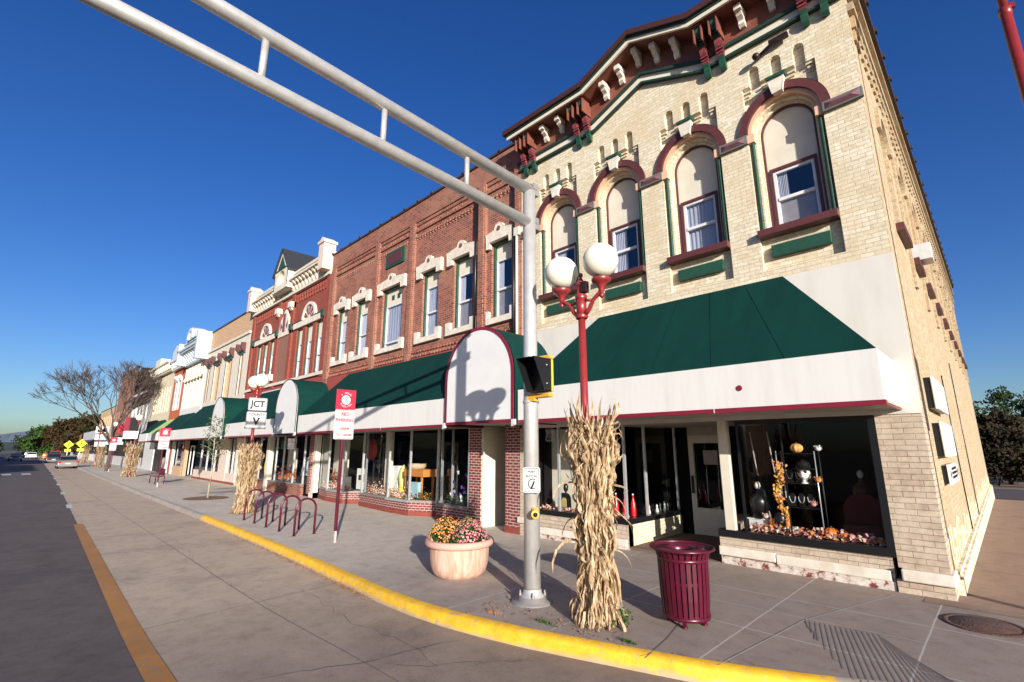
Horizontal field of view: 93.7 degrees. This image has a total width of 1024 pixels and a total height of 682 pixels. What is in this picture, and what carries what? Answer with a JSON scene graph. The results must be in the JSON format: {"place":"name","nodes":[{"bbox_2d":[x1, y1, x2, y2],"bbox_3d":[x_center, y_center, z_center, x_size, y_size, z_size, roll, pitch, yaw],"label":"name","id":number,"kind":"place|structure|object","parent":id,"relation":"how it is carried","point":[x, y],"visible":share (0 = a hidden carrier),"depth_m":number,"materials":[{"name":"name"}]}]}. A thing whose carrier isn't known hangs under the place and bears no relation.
{"place":"outdoors","nodes":[
{"label":"outdoors","id":0,"kind":"place"},
{"bbox_2d":[0,442,21,450],"bbox_3d":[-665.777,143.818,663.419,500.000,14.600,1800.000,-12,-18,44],"label":"hill","id":1,"kind":"structure","parent":0,"point":[8,446],"depth_m":516.56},
{"bbox_2d":[0,431,67,441],"bbox_3d":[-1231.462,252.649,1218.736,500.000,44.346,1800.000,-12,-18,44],"label":"hill","id":2,"kind":"structure","parent":0,"point":[8,437],"depth_m":1092.86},
{"bbox_2d":[0,454,144,681],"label":"road","id":3,"kind":"structure","parent":0,"point":[57,623],"depth_m":7.47,"materials":[{"name":"asphalt"}]},
{"bbox_2d":[3,530,519,681],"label":"road cracks","id":4,"kind":"object","parent":3,"relation":"on","point":[297,671],"visible":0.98,"depth_m":5.14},
{"bbox_2d":[77,467,886,681],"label":"kerb","id":5,"kind":"structure","parent":3,"relation":"on","point":[677,667],"depth_m":5.29,"materials":[{"name":"paint"}]},
{"bbox_2d":[37,454,687,681],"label":"parking lane","id":6,"kind":"structure","parent":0,"point":[207,626],"depth_m":6.39,"materials":[{"name":"concrete"}]},
{"bbox_2d":[44,454,60,462],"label":"parked car","id":7,"kind":"object","parent":6,"relation":"on","point":[51,457],"visible":0.48,"depth_m":74.55,"materials":[{"name":"paint"}]},
{"bbox_2d":[55,456,78,468],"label":"parked car","id":8,"kind":"object","parent":6,"relation":"on","point":[67,461],"visible":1,"depth_m":54.43,"materials":[{"name":"silver metal"}]},
{"bbox_2d":[73,524,176,681],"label":"orange lane line","id":9,"kind":"object","parent":6,"relation":"on","point":[150,663],"visible":1,"depth_m":6.34,"materials":[{"name":"paint"}]},
{"bbox_2d":[138,495,1019,665],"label":"fallen leaves","id":10,"kind":"object","parent":6,"relation":"on","point":[343,585],"visible":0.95,"depth_m":7.72,"materials":[{"name":"plant"}]},
{"bbox_2d":[0,451,1023,500],"bbox_3d":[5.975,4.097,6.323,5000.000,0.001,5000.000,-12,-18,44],"label":"ground","id":11,"kind":"structure","parent":0,"point":[996,482],"depth_m":37.52,"materials":[{"name":"green plant"}]},
{"bbox_2d":[10,424,40,452],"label":"leafy tree","id":12,"kind":"object","parent":11,"relation":"on","point":[18,447],"visible":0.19,"depth_m":179.67,"materials":[{"name":"green plant"}]},
{"bbox_2d":[20,425,64,455],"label":"leafy tree","id":13,"kind":"object","parent":11,"relation":"on","point":[26,443],"visible":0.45,"depth_m":139.84,"materials":[{"name":"green plant"}]},
{"bbox_2d":[31,415,85,455],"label":"leafy tree","id":14,"kind":"object","parent":11,"relation":"on","point":[57,428],"visible":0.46,"depth_m":120.37,"materials":[{"name":"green plant"}]},
{"bbox_2d":[486,0,994,601],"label":"corner building","id":15,"kind":"structure","parent":11,"relation":"on","point":[736,186],"depth_m":9.58,"materials":[{"name":"beige brick"}]},
{"bbox_2d":[555,245,575,284],"bbox_3d":[1.455,-1.883,12.736,0.700,1.190,0.105,-12,-18,44],"label":"window","id":16,"kind":"structure","parent":15,"relation":"in","point":[563,253],"depth_m":12.91,"materials":[{"name":"white glass"}]},
{"bbox_2d":[561,484,570,510],"bbox_3d":[1.275,3.812,11.714,0.320,0.668,0.135,-12,-18,44],"label":"black lantern","id":17,"kind":"object","parent":15,"relation":"on","point":[565,499],"visible":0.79,"depth_m":11.63,"materials":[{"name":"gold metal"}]},
{"bbox_2d":[540,504,629,517],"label":"display leaves","id":18,"kind":"object","parent":15,"relation":"on","point":[566,509],"visible":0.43,"depth_m":11.46,"materials":[{"name":"red fabric"}]},
{"bbox_2d":[612,223,639,272],"bbox_3d":[2.749,-2.165,11.473,0.700,1.190,0.105,-12,-18,44],"label":"window","id":19,"kind":"structure","parent":15,"relation":"in","point":[620,245],"depth_m":11.59,"materials":[{"name":"white glass"}]},
{"bbox_2d":[683,194,718,251],"bbox_3d":[4.043,-2.448,10.210,0.700,1.190,0.105,-12,-18,44],"label":"window","id":20,"kind":"structure","parent":15,"relation":"in","point":[700,216],"depth_m":10.26,"materials":[{"name":"white glass"}]},
{"bbox_2d":[687,435,725,536],"bbox_3d":[4.639,3.392,11.328,0.860,2.280,0.120,-12,-18,44],"label":"door","id":21,"kind":"structure","parent":15,"relation":"in","point":[707,521],"depth_m":11.37,"materials":[{"name":"beige paint"}]},
{"bbox_2d":[749,432,770,516],"bbox_3d":[4.603,2.541,8.848,0.250,1.703,0.095,-9,-16,35],"label":"display rod","id":22,"kind":"object","parent":15,"relation":"on","point":[762,488],"visible":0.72,"depth_m":8.83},
{"bbox_2d":[747,516,775,530],"bbox_3d":[4.469,3.262,8.560,0.440,0.195,0.170,-12,-18,44],"label":"display box","id":23,"kind":"object","parent":15,"relation":"attached to","point":[755,520],"visible":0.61,"depth_m":8.54,"materials":[{"name":"white ceramic"}]},
{"bbox_2d":[749,482,768,518],"bbox_3d":[4.462,2.865,8.670,0.320,0.629,0.320,-12,-18,44],"label":"display bust","id":24,"kind":"object","parent":23,"relation":"on","point":[759,502],"visible":0.99,"depth_m":8.55,"materials":[{"name":"black plastic"}]},
{"bbox_2d":[773,158,821,223],"bbox_3d":[5.330,-2.728,8.954,0.700,1.190,0.105,-12,-18,44],"label":"window","id":25,"kind":"structure","parent":15,"relation":"in","point":[804,203],"depth_m":8.98,"materials":[{"name":"white glass"}]},
{"bbox_2d":[775,451,828,529],"bbox_3d":[5.021,2.625,8.311,0.621,1.400,0.340,-12,-18,44],"label":"wire shelf rack","id":26,"kind":"object","parent":15,"relation":"on","point":[821,508],"visible":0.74,"depth_m":8.19,"materials":[{"name":"metal"}]},
{"bbox_2d":[772,461,789,527],"bbox_3d":[4.685,2.704,8.320,0.296,1.218,0.171,-12,-18,44],"label":"leaf garland","id":27,"kind":"object","parent":26,"relation":"hanging from","point":[778,487],"visible":0.94,"depth_m":8.37,"materials":[{"name":"orange fabric"}]},
{"bbox_2d":[792,460,814,483],"bbox_3d":[5.013,2.247,8.243,0.380,0.390,0.380,-12,-18,44],"label":"mannequin head","id":28,"kind":"object","parent":26,"relation":"on","point":[803,468],"visible":1,"depth_m":8.17},
{"bbox_2d":[718,415,896,557],"bbox_3d":[4.699,2.337,8.075,2.560,2.040,0.170,-12,-18,44],"label":"shop window","id":29,"kind":"structure","parent":15,"relation":"in","point":[889,550],"depth_m":7.61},
{"bbox_2d":[750,522,885,545],"bbox_3d":[4.921,3.145,7.867,1.947,0.216,0.294,-12,-18,44],"label":"fallen garland","id":30,"kind":"object","parent":15,"relation":"on","point":[853,538],"visible":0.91,"depth_m":7.79,"materials":[{"name":"orange fabric"}]},
{"bbox_2d":[769,512,789,529],"bbox_3d":[4.631,3.138,8.291,0.333,0.344,0.126,-12,-18,44],"label":"orange figurine","id":31,"kind":"object","parent":30,"relation":"on","point":[779,517],"visible":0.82,"depth_m":8.26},
{"bbox_2d":[852,470,873,495],"bbox_3d":[6.010,2.590,8.217,0.320,0.729,0.320,-12,-18,44],"label":"display bust","id":32,"kind":"object","parent":15,"relation":"on","point":[860,486],"visible":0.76,"depth_m":8.17,"materials":[{"name":"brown wood"}]},
{"bbox_2d":[843,493,885,542],"bbox_3d":[5.713,2.878,7.812,0.550,0.750,0.410,-12,-18,44],"label":"red chair","id":33,"kind":"object","parent":15,"relation":"on","point":[862,512],"visible":0.63,"depth_m":7.85,"materials":[{"name":"fabric"}]},
{"bbox_2d":[923,376,948,414],"bbox_3d":[7.594,1.005,8.579,0.130,0.540,2.150,-12,-18,44],"label":"blank wall sign","id":34,"kind":"object","parent":15,"relation":"attached to","point":[935,394],"visible":1,"depth_m":7.91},
{"bbox_2d":[931,422,956,456],"bbox_3d":[7.612,1.740,8.432,0.130,0.560,2.100,-12,-18,44],"label":"blank wall sign","id":35,"kind":"object","parent":15,"relation":"attached to","point":[944,439],"visible":1,"depth_m":7.76,"materials":[{"name":"metal"}]},
{"bbox_2d":[941,462,959,484],"bbox_3d":[7.691,2.308,8.405,0.104,0.320,1.850,-12,-18,44],"label":"wall sign","id":36,"kind":"object","parent":15,"relation":"attached to","point":[950,473],"visible":1,"depth_m":7.83,"materials":[{"name":"white"}]},
{"bbox_2d":[975,385,1023,476],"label":"leafy tree","id":37,"kind":"object","parent":11,"relation":"on","point":[998,396],"visible":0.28,"depth_m":44.70,"materials":[{"name":"green plant"}]},
{"bbox_2d":[976,409,1023,484],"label":"leafy tree","id":38,"kind":"object","parent":11,"relation":"on","point":[1006,439],"visible":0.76,"depth_m":35.16,"materials":[{"name":"green plant"}]},
{"bbox_2d":[0,0,1023,433],"label":"sky","id":39,"kind":"structure","parent":0,"point":[146,188],"materials":[{"name":"blue"}]},
{"bbox_2d":[61,454,1023,681],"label":"sidewalk","id":40,"kind":"structure","parent":0,"point":[385,549],"depth_m":6.49,"materials":[{"name":"concrete"}]},
{"bbox_2d":[52,411,100,455],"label":"leafy tree","id":41,"kind":"object","parent":40,"relation":"on","point":[84,425],"visible":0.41,"depth_m":110.41,"materials":[{"name":"green plant"}]},
{"bbox_2d":[74,430,97,459],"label":"white low building","id":42,"kind":"structure","parent":40,"relation":"on","point":[88,436],"depth_m":91.51,"materials":[{"name":"paint"}]},
{"bbox_2d":[28,359,162,470],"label":"bare tree","id":43,"kind":"object","parent":40,"relation":"on","point":[147,385],"visible":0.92,"depth_m":46.11,"materials":[{"name":"brown plant"}]},
{"bbox_2d":[92,445,106,466],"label":"corn stalk bundle","id":44,"kind":"object","parent":40,"relation":"on","point":[100,452],"visible":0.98,"depth_m":54.81,"materials":[{"name":"beige plant"}]},
{"bbox_2d":[87,405,116,462],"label":"ochre building","id":45,"kind":"structure","parent":40,"relation":"on","point":[106,416],"depth_m":76.64,"materials":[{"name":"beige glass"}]},
{"bbox_2d":[94,426,109,457],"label":"shop sign","id":46,"kind":"object","parent":40,"relation":"on","point":[102,437],"visible":0.62,"depth_m":60.75,"materials":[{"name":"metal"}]},
{"bbox_2d":[108,437,117,471],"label":"parking sign","id":47,"kind":"object","parent":40,"relation":"on","point":[113,443],"visible":0.98,"depth_m":44.38,"materials":[{"name":"red metal"}]},
{"bbox_2d":[120,442,142,476],"bbox_3d":[-29.132,8.976,36.771,1.220,2.758,1.224,-12,-18,44],"label":"corn stalk bundle","id":48,"kind":"object","parent":40,"relation":"on","point":[128,461],"visible":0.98,"depth_m":36.60,"materials":[{"name":"beige plant"}]},
{"bbox_2d":[127,415,142,476],"bbox_3d":[-29.133,8.043,36.995,1.140,4.675,0.470,-12,-18,44],"label":"street lamp","id":49,"kind":"object","parent":40,"relation":"on","point":[139,417],"visible":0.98,"depth_m":37.03,"materials":[{"name":"metal"}]},
{"bbox_2d":[122,417,139,438],"bbox_3d":[-29.352,6.694,36.977,0.170,1.660,0.950,-12,-18,44],"label":"street banner","id":50,"kind":"object","parent":49,"relation":"attached to","point":[131,429],"visible":0.89,"depth_m":36.92,"materials":[{"name":"white fabric"}]},
{"bbox_2d":[122,388,154,468],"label":"pale render building","id":51,"kind":"structure","parent":40,"relation":"on","point":[144,409],"depth_m":53.84,"materials":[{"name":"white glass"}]},
{"bbox_2d":[124,442,144,457],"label":"shop window","id":52,"kind":"structure","parent":51,"relation":"in","point":[141,453],"depth_m":53.18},
{"bbox_2d":[101,366,175,464],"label":"tall brown brick building","id":53,"kind":"structure","parent":40,"relation":"on","point":[117,455],"depth_m":65.10,"materials":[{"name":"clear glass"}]},
{"bbox_2d":[112,443,124,455],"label":"shop window","id":54,"kind":"structure","parent":53,"relation":"in","point":[119,451],"depth_m":62.85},
{"bbox_2d":[138,358,175,471],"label":"cream corniced building","id":55,"kind":"structure","parent":40,"relation":"on","point":[159,414],"depth_m":47.10,"materials":[{"name":"paint"}]},
{"bbox_2d":[156,428,170,486],"bbox_3d":[-19.829,6.580,27.136,0.085,3.270,0.500,-12,-18,44],"label":"parking sign","id":56,"kind":"object","parent":40,"relation":"on","point":[163,443],"visible":1,"depth_m":27.30,"materials":[{"name":"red metal"}]},
{"bbox_2d":[146,346,187,473],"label":"orange painted building","id":57,"kind":"structure","parent":40,"relation":"on","point":[170,459],"depth_m":42.40,"materials":[{"name":"paint"}]},
{"bbox_2d":[157,327,212,475],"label":"silver corniced building","id":58,"kind":"structure","parent":40,"relation":"on","point":[192,354],"depth_m":38.71,"materials":[{"name":"beige paint"}]},
{"bbox_2d":[183,496,228,499],"bbox_3d":[-13.258,6.809,20.787,1.900,0.009,1.700,-12,-18,44],"label":"soil pit","id":59,"kind":"object","parent":40,"relation":"on","point":[206,498],"visible":1,"depth_m":20.59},
{"bbox_2d":[194,415,230,497],"bbox_3d":[-13.315,5.057,21.289,1.366,3.656,1.404,-12,-18,44],"label":"young tree","id":60,"kind":"object","parent":59,"relation":"on","point":[215,437],"visible":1,"depth_m":21.35,"materials":[{"name":"green plant"}]},
{"bbox_2d":[173,311,252,484],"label":"buff brick building","id":61,"kind":"structure","parent":40,"relation":"on","point":[226,363],"depth_m":32.84,"materials":[{"name":"beige brick"}]},
{"bbox_2d":[229,438,264,513],"bbox_3d":[-9.006,4.513,16.355,0.927,2.565,0.865,-12,-18,44],"label":"corn stalk bundle","id":62,"kind":"object","parent":40,"relation":"on","point":[247,476],"visible":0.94,"depth_m":16.21,"materials":[{"name":"beige plant"}]},
{"bbox_2d":[243,489,264,519],"bbox_3d":[-7.920,5.018,14.746,0.100,0.916,0.597,-12,-18,44],"label":"bicycle hoop","id":63,"kind":"object","parent":40,"relation":"on","point":[248,493],"visible":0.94,"depth_m":14.78,"materials":[{"name":"red metal"}]},
{"bbox_2d":[248,374,268,460],"bbox_3d":[-9.016,3.487,16.603,1.140,4.675,0.470,-12,-18,44],"label":"street lamp","id":64,"kind":"object","parent":40,"relation":"on","point":[258,383],"visible":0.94,"depth_m":16.71,"materials":[{"name":"red paint"}]},
{"bbox_2d":[244,397,267,428],"bbox_3d":[-8.929,2.525,16.758,0.125,1.060,0.680,-12,-18,44],"label":"junction sign","id":65,"kind":"object","parent":64,"relation":"attached to","point":[255,420],"visible":1,"depth_m":16.71,"materials":[{"name":"white metal"}]},
{"bbox_2d":[252,491,275,523],"bbox_3d":[-7.262,4.875,14.104,0.100,0.916,0.597,-12,-18,44],"label":"bicycle hoop","id":66,"kind":"object","parent":40,"relation":"on","point":[256,501],"visible":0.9,"depth_m":14.13,"materials":[{"name":"red metal"}]},
{"bbox_2d":[208,236,337,497],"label":"gabled brick building","id":67,"kind":"structure","parent":40,"relation":"on","point":[288,310],"depth_m":25.57,"materials":[{"name":"brick"}]},
{"bbox_2d":[276,464,296,479],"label":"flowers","id":68,"kind":"object","parent":67,"relation":"in","point":[286,475],"visible":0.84,"depth_m":24.20,"materials":[{"name":"orange plant"}]},
{"bbox_2d":[305,340,310,374],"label":"window","id":69,"kind":"structure","parent":67,"relation":"in","point":[309,342],"depth_m":23.91,"materials":[{"name":"white glass"}]},
{"bbox_2d":[315,336,321,371],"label":"window","id":70,"kind":"structure","parent":67,"relation":"in","point":[319,338],"depth_m":23.10,"materials":[{"name":"white glass"}]},
{"bbox_2d":[264,493,287,527],"bbox_3d":[-6.590,4.729,13.449,0.100,0.916,0.597,-12,-18,44],"label":"bicycle hoop","id":71,"kind":"object","parent":40,"relation":"on","point":[267,510],"visible":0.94,"depth_m":13.48,"materials":[{"name":"red metal"}]},
{"bbox_2d":[277,495,301,531],"bbox_3d":[-5.904,4.579,12.779,0.100,0.916,0.597,-12,-18,44],"label":"bicycle hoop","id":72,"kind":"object","parent":40,"relation":"on","point":[299,515],"visible":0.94,"depth_m":12.81,"materials":[{"name":"red metal"}]},
{"bbox_2d":[292,497,316,536],"bbox_3d":[-5.211,4.428,12.103,0.100,0.916,0.597,-12,-18,44],"label":"bicycle hoop","id":73,"kind":"object","parent":40,"relation":"on","point":[296,507],"visible":0.98,"depth_m":12.15,"materials":[{"name":"red metal"}]},
{"bbox_2d":[78,0,553,607],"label":"signal mast","id":74,"kind":"object","parent":40,"relation":"on","point":[260,82],"visible":0.99,"depth_m":5.96,"materials":[{"name":"metal"}]},
{"bbox_2d":[523,467,540,492],"bbox_3d":[0.272,1.924,6.640,0.240,0.340,0.034,-3,-13,15],"label":"push button sign","id":75,"kind":"object","parent":74,"relation":"attached to","point":[531,479],"visible":1,"depth_m":6.63,"materials":[{"name":"white metal"}]},
{"bbox_2d":[516,355,553,403],"bbox_3d":[0.291,0.544,6.885,0.586,0.660,0.542,-12,-18,44],"label":"pedestrian signal","id":76,"kind":"object","parent":74,"relation":"attached to","point":[536,372],"visible":0.98,"depth_m":6.82,"materials":[{"name":"metal"}]},
{"bbox_2d":[333,389,355,542],"bbox_3d":[-4.082,2.932,11.425,0.085,3.540,0.500,-12,-18,44],"label":"parking sign","id":77,"kind":"object","parent":40,"relation":"on","point":[344,418],"visible":1,"depth_m":11.58,"materials":[{"name":"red metal"}]},
{"bbox_2d":[271,143,547,534],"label":"red brick building","id":78,"kind":"structure","parent":40,"relation":"on","point":[424,345],"depth_m":16.24,"materials":[{"name":"brick"}]},
{"bbox_2d":[339,320,346,359],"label":"window","id":79,"kind":"structure","parent":78,"relation":"in","point":[343,327],"depth_m":21.54,"materials":[{"name":"white glass"}]},
{"bbox_2d":[356,468,364,489],"bbox_3d":[-6.019,5.516,19.183,0.750,0.800,0.035,-12,-18,44],"label":"white banner panel","id":80,"kind":"object","parent":78,"relation":"in","point":[358,481],"visible":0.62,"depth_m":19.27,"materials":[{"name":"paint"}]},
{"bbox_2d":[358,312,367,354],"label":"window","id":81,"kind":"structure","parent":78,"relation":"in","point":[363,321],"depth_m":20.28,"materials":[{"name":"white glass"}]},
{"bbox_2d":[368,439,377,459],"bbox_3d":[-5.657,4.275,19.433,0.840,1.070,0.020,-12,-18,44],"label":"red heart banner","id":82,"kind":"object","parent":78,"relation":"hanging from","point":[373,449],"visible":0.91,"depth_m":19.35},
{"bbox_2d":[371,443,385,489],"bbox_3d":[-5.317,5.182,19.064,0.810,2.200,0.050,-12,-18,44],"label":"shop door","id":83,"kind":"structure","parent":78,"relation":"in","point":[379,444],"depth_m":19.00,"materials":[{"name":"black glass"}]},
{"bbox_2d":[367,478,397,495],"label":"silk flowers","id":84,"kind":"object","parent":78,"relation":"on","point":[380,491],"visible":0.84,"depth_m":17.52,"materials":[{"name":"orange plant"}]},
{"bbox_2d":[384,302,401,346],"bbox_3d":[-4.492,-0.595,18.455,1.300,1.690,0.105,-12,-18,44],"label":"window","id":85,"kind":"structure","parent":78,"relation":"in","point":[393,313],"depth_m":18.63,"materials":[{"name":"white glass"}]},
{"bbox_2d":[392,465,401,491],"bbox_3d":[-4.243,5.180,17.818,0.430,1.060,0.310,-12,-18,44],"label":"white pedestal","id":86,"kind":"object","parent":78,"relation":"in","point":[396,469],"visible":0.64,"depth_m":17.73,"materials":[{"name":"paint"}]},
{"bbox_2d":[391,487,414,498],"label":"silk flowers","id":87,"kind":"object","parent":78,"relation":"on","point":[402,494],"visible":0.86,"depth_m":16.19,"materials":[{"name":"beige fabric"}]},
{"bbox_2d":[398,465,408,493],"bbox_3d":[-3.930,5.012,17.343,0.400,1.060,0.405,-12,-18,44],"label":"yellow cloth","id":88,"kind":"object","parent":78,"relation":"hanging from","point":[401,478],"visible":0.65,"depth_m":17.20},
{"bbox_2d":[411,482,421,497],"bbox_3d":[-3.196,4.922,15.884,0.460,0.480,0.150,-12,-18,44],"label":"blue box","id":89,"kind":"object","parent":78,"relation":"on","point":[415,487],"visible":0.82,"depth_m":15.79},
{"bbox_2d":[403,469,436,498],"bbox_3d":[-3.147,4.886,16.435,1.200,0.970,0.600,-12,-18,44],"label":"wooden table","id":90,"kind":"object","parent":78,"relation":"on","point":[422,473],"visible":0.62,"depth_m":16.18,"materials":[{"name":"orange wood"}]},
{"bbox_2d":[425,285,437,335],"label":"window","id":91,"kind":"structure","parent":78,"relation":"in","point":[432,292],"depth_m":16.89,"materials":[{"name":"white glass"}]},
{"bbox_2d":[443,442,459,502],"bbox_3d":[-2.029,4.465,15.855,0.810,2.200,0.050,-12,-18,44],"label":"shop door","id":92,"kind":"structure","parent":78,"relation":"in","point":[445,443],"depth_m":15.80,"materials":[{"name":"black glass"}]},
{"bbox_2d":[446,470,467,505],"bbox_3d":[-1.467,4.400,14.440,1.298,1.007,0.464,-12,-18,44],"label":"orchid display","id":93,"kind":"object","parent":78,"relation":"on","point":[460,501],"visible":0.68,"depth_m":14.45,"materials":[{"name":"green plant"}]},
{"bbox_2d":[458,271,472,326],"bbox_3d":[-1.451,-1.322,15.502,0.800,1.820,0.105,-12,-18,44],"label":"window","id":94,"kind":"structure","parent":78,"relation":"in","point":[464,306],"depth_m":15.63,"materials":[{"name":"white glass"}]},
{"bbox_2d":[497,256,511,315],"bbox_3d":[-0.179,-1.599,14.259,0.720,1.820,0.105,-12,-18,44],"label":"window","id":95,"kind":"structure","parent":78,"relation":"in","point":[504,294],"depth_m":14.35,"materials":[{"name":"white glass"}]},
{"bbox_2d":[425,534,493,579],"bbox_3d":[-0.898,3.655,8.161,1.180,0.590,1.180,-12,-18,44],"label":"concrete planter","id":96,"kind":"object","parent":40,"relation":"on","point":[456,561],"visible":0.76,"depth_m":7.73,"materials":[{"name":"beige concrete"}]},
{"bbox_2d":[429,516,461,542],"bbox_3d":[-1.133,3.277,8.334,0.652,0.447,0.692,-12,-18,44],"label":"chrysanthemum","id":97,"kind":"object","parent":96,"relation":"in","point":[441,529],"visible":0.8,"depth_m":8.19,"materials":[{"name":"orange plant"}]},
{"bbox_2d":[448,518,487,542],"bbox_3d":[-0.721,3.236,8.138,0.668,0.438,0.668,-12,-18,44],"label":"chrysanthemum","id":98,"kind":"object","parent":96,"relation":"in","point":[472,527],"visible":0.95,"depth_m":8.00,"materials":[{"name":"pink plant"}]},
{"bbox_2d":[545,243,617,622],"bbox_3d":[0.941,1.032,6.167,1.140,4.675,0.470,-12,-18,44],"label":"street lamp","id":99,"kind":"object","parent":40,"relation":"on","point":[600,262],"visible":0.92,"depth_m":6.36,"materials":[{"name":"metal"}]},
{"bbox_2d":[552,393,636,631],"bbox_3d":[0.994,1.993,5.965,0.847,2.714,0.865,5,-14,-21],"label":"corn stalk bundle","id":100,"kind":"object","parent":40,"relation":"on","point":[595,539],"visible":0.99,"depth_m":5.79,"materials":[{"name":"beige plant"}]},
{"bbox_2d":[609,604,633,627],"bbox_3d":[1.232,3.179,5.588,0.340,0.238,0.357,-7,-14,29],"label":"green weed","id":101,"kind":"object","parent":40,"relation":"on","point":[625,618],"visible":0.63,"depth_m":5.53,"materials":[{"name":"green plant"}]},
{"bbox_2d":[649,540,714,629],"bbox_3d":[2.051,2.891,5.716,0.756,0.848,0.756,-12,-18,44],"label":"trash can","id":102,"kind":"object","parent":40,"relation":"on","point":[683,571],"visible":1,"depth_m":5.51,"materials":[{"name":"red metal"}]},
{"bbox_2d":[712,595,928,664],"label":"pavement joints","id":103,"kind":"object","parent":40,"relation":"on","point":[800,622],"visible":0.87,"depth_m":5.50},
{"bbox_2d":[810,621,953,681],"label":"ramp grooves","id":104,"kind":"object","parent":40,"relation":"on","point":[947,679],"visible":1,"depth_m":4.67,"materials":[{"name":"concrete"}]},
{"bbox_2d":[941,614,1023,637],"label":"manhole cover","id":105,"kind":"object","parent":40,"relation":"on","point":[986,625],"visible":1,"depth_m":5.51,"materials":[{"name":"metal"}]},
{"bbox_2d":[924,499,1023,618],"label":"side sidewalk","id":106,"kind":"structure","parent":0,"point":[999,590],"depth_m":8.26,"materials":[{"name":"brown concrete"}]},
{"bbox_2d":[996,0,1023,106],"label":"red signal post","id":107,"kind":"object","parent":106,"relation":"on","point":[1008,23],"visible":1,"depth_m":6.58,"materials":[{"name":"metal"}]},
{"bbox_2d":[993,488,1023,499],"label":"cross street","id":108,"kind":"structure","parent":0,"point":[1014,494],"depth_m":27.17,"materials":[{"name":"asphalt"}]},
{"bbox_2d":[993,473,1023,489],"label":"path","id":109,"kind":"structure","parent":0,"point":[1018,484],"depth_m":34.11,"materials":[{"name":"grey concrete"}]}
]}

